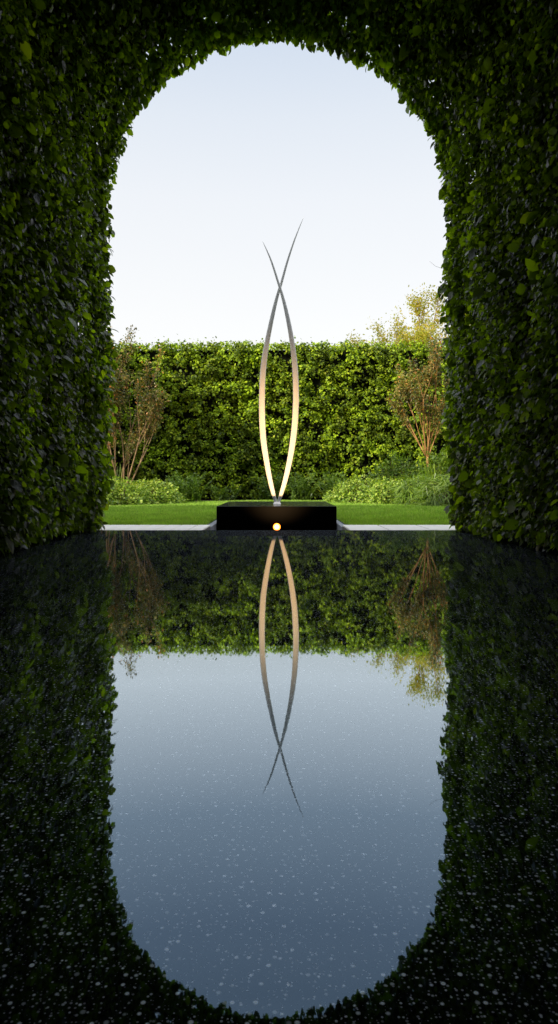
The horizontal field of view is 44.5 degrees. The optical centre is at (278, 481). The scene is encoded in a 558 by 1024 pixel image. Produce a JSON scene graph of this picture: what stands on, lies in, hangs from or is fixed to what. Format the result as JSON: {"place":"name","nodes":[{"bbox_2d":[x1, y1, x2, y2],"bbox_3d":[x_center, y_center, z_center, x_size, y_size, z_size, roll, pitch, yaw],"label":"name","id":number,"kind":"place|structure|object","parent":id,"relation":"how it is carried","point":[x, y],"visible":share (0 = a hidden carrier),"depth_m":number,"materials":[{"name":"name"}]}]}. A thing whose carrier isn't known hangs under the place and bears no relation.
{"place":"outdoors","nodes":[
{"label":"outdoors","id":0,"kind":"place"},
{"bbox_2d":[112,461,123,491],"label":"grass tuft","id":1,"kind":"object","parent":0,"point":[118,475],"visible":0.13,"depth_m":11.79,"materials":[{"name":"green plant"}]},
{"bbox_2d":[216,501,336,529],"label":"granite plinth","id":2,"kind":"structure","parent":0,"point":[268,515],"depth_m":6.26,"materials":[{"name":"black stone"}]},
{"bbox_2d":[259,217,303,503],"bbox_3d":[0.025,-1.221,6.845,0.454,2.888,0.098,0,0,0],"label":"curved sculpture","id":3,"kind":"object","parent":2,"relation":"on","point":[295,412],"visible":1,"depth_m":6.84,"materials":[{"name":"metal"}]},
{"bbox_2d":[100,525,454,529],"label":"paving","id":4,"kind":"structure","parent":0,"point":[348,527],"depth_m":5.39,"materials":[{"name":"stone"}]},
{"bbox_2d":[78,11,477,349],"label":"sky","id":5,"kind":"structure","parent":0,"point":[229,159],"materials":[{"name":"white"}]},
{"bbox_2d":[0,530,557,1023],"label":"water","id":6,"kind":"structure","parent":0,"point":[278,776],"depth_m":0.83,"materials":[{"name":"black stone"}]},
{"bbox_2d":[102,499,455,525],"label":"lawn","id":7,"kind":"structure","parent":0,"point":[215,519],"depth_m":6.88,"materials":[{"name":"plant"}]},
{"label":"ground","id":8,"kind":"structure","parent":0,"visible":0},
{"bbox_2d":[0,0,557,555],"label":"hedge archway","id":9,"kind":"object","parent":8,"relation":"on","point":[474,82],"visible":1,"depth_m":4.11,"materials":[{"name":"green plant"}]},
{"label":"planting bed","id":10,"kind":"structure","parent":0,"visible":0},
{"bbox_2d":[106,486,120,505],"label":"variegated shrub","id":11,"kind":"object","parent":10,"relation":"on","point":[114,501],"visible":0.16,"depth_m":10.54,"materials":[{"name":"green plant"}]},
{"bbox_2d":[92,324,170,483],"bbox_3d":[-2.760,-1.266,12.325,1.655,3.363,0.920,0,0,-19],"label":"multi stem tree","id":12,"kind":"object","parent":10,"relation":"on","point":[143,422],"visible":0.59,"depth_m":12.30,"materials":[{"name":"green plant"}]},
{"bbox_2d":[106,475,159,505],"bbox_3d":[-2.615,0.170,11.090,1.382,0.548,1.356,0,0,0],"label":"variegated shrub","id":13,"kind":"object","parent":10,"relation":"on","point":[136,492],"visible":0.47,"depth_m":10.90,"materials":[{"name":"green plant"}]},
{"bbox_2d":[117,477,189,503],"bbox_3d":[-2.222,0.178,11.803,1.303,0.522,1.347,0,0,0],"label":"variegated shrub","id":14,"kind":"object","parent":10,"relation":"on","point":[162,489],"visible":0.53,"depth_m":11.59,"materials":[{"name":"green plant"}]},
{"bbox_2d":[165,470,217,501],"bbox_3d":[-1.694,0.122,12.748,0.774,0.696,0.887,0,0,37],"label":"leafy shrub","id":15,"kind":"object","parent":10,"relation":"on","point":[192,493],"visible":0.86,"depth_m":12.64,"materials":[{"name":"green plant"}]},
{"bbox_2d":[204,485,240,500],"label":"leafy shrub","id":16,"kind":"object","parent":10,"relation":"on","point":[223,494],"visible":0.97,"depth_m":13.86,"materials":[{"name":"green plant"}]},
{"bbox_2d":[248,471,283,500],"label":"leafy shrub","id":17,"kind":"object","parent":10,"relation":"on","point":[266,494],"visible":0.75,"depth_m":14.08,"materials":[{"name":"green plant"}]},
{"bbox_2d":[79,335,476,499],"bbox_3d":[0.000,-1.450,13.900,18.000,4.220,4.800,0,0,0],"label":"clipped hedge","id":18,"kind":"object","parent":10,"relation":"on","point":[349,424],"visible":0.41,"depth_m":14.99,"materials":[{"name":"green plant"}]},
{"bbox_2d":[276,471,326,499],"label":"fern","id":19,"kind":"object","parent":10,"relation":"on","point":[304,493],"visible":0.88,"depth_m":13.81,"materials":[{"name":"green plant"}]},
{"bbox_2d":[308,470,358,500],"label":"fern","id":20,"kind":"object","parent":10,"relation":"on","point":[331,483],"visible":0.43,"depth_m":13.33,"materials":[{"name":"green plant"}]},
{"bbox_2d":[322,472,384,502],"bbox_3d":[1.381,0.130,12.206,1.269,0.612,1.367,0,0,0],"label":"variegated shrub","id":21,"kind":"object","parent":10,"relation":"on","point":[354,485],"visible":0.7,"depth_m":11.99,"materials":[{"name":"green plant"}]},
{"bbox_2d":[358,476,416,503],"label":"variegated shrub","id":22,"kind":"object","parent":10,"relation":"on","point":[371,498],"visible":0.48,"depth_m":11.38,"materials":[{"name":"green plant"}]},
{"bbox_2d":[363,449,429,496],"bbox_3d":[2.201,-0.068,12.400,1.447,1.092,1.207,0,0,0],"label":"tall perennial","id":23,"kind":"object","parent":10,"relation":"on","point":[389,472],"visible":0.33,"depth_m":12.29,"materials":[{"name":"green plant"}]},
{"bbox_2d":[338,282,470,349],"bbox_3d":[3.766,-2.424,18.449,4.070,5.771,2.660,0,0,-25],"label":"yellow tree","id":24,"kind":"object","parent":10,"relation":"on","point":[422,332],"visible":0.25,"depth_m":18.12,"materials":[{"name":"beige plant"}]},
{"bbox_2d":[383,469,447,504],"bbox_3d":[2.290,0.169,11.204,1.266,0.848,1.347,0,0,0],"label":"variegated shrub","id":25,"kind":"object","parent":10,"relation":"on","point":[408,491],"visible":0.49,"depth_m":11.01,"materials":[{"name":"green plant"}]},
{"bbox_2d":[382,331,449,474],"bbox_3d":[2.514,-1.105,12.216,1.290,3.031,1.029,0,0,43],"label":"multi stem tree","id":26,"kind":"object","parent":10,"relation":"on","point":[435,361],"visible":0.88,"depth_m":12.11,"materials":[{"name":"green plant"}]},
{"bbox_2d":[408,463,451,505],"bbox_3d":[2.593,0.153,10.685,1.304,0.921,1.299,0,0,0],"label":"strap leaf plant","id":27,"kind":"object","parent":10,"relation":"on","point":[443,484],"visible":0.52,"depth_m":10.51,"materials":[{"name":"green plant"}]},
{"bbox_2d":[414,460,448,491],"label":"strap leaf plant","id":28,"kind":"object","parent":10,"relation":"on","point":[431,470],"visible":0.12,"depth_m":11.55,"materials":[{"name":"green plant"}]},
{"bbox_2d":[418,444,449,481],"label":"tall perennial","id":29,"kind":"object","parent":10,"relation":"on","point":[436,460],"visible":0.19,"depth_m":11.93,"materials":[{"name":"green plant"}]},
{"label":"basin floor","id":30,"kind":"structure","parent":0,"visible":0},
{"bbox_2d":[273,523,279,529],"bbox_3d":[-0.017,0.475,5.440,0.058,0.290,0.058,0,0,0],"label":"garden uplight","id":31,"kind":"object","parent":30,"relation":"on","point":[276,526],"visible":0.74,"depth_m":5.42,"materials":[{"name":"yellow glass"}]},
{"bbox_2d":[209,520,343,529],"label":"basin wall","id":32,"kind":"structure","parent":30,"relation":"on","point":[213,525],"depth_m":6.12,"materials":[{"name":"grey stone"}]}
]}

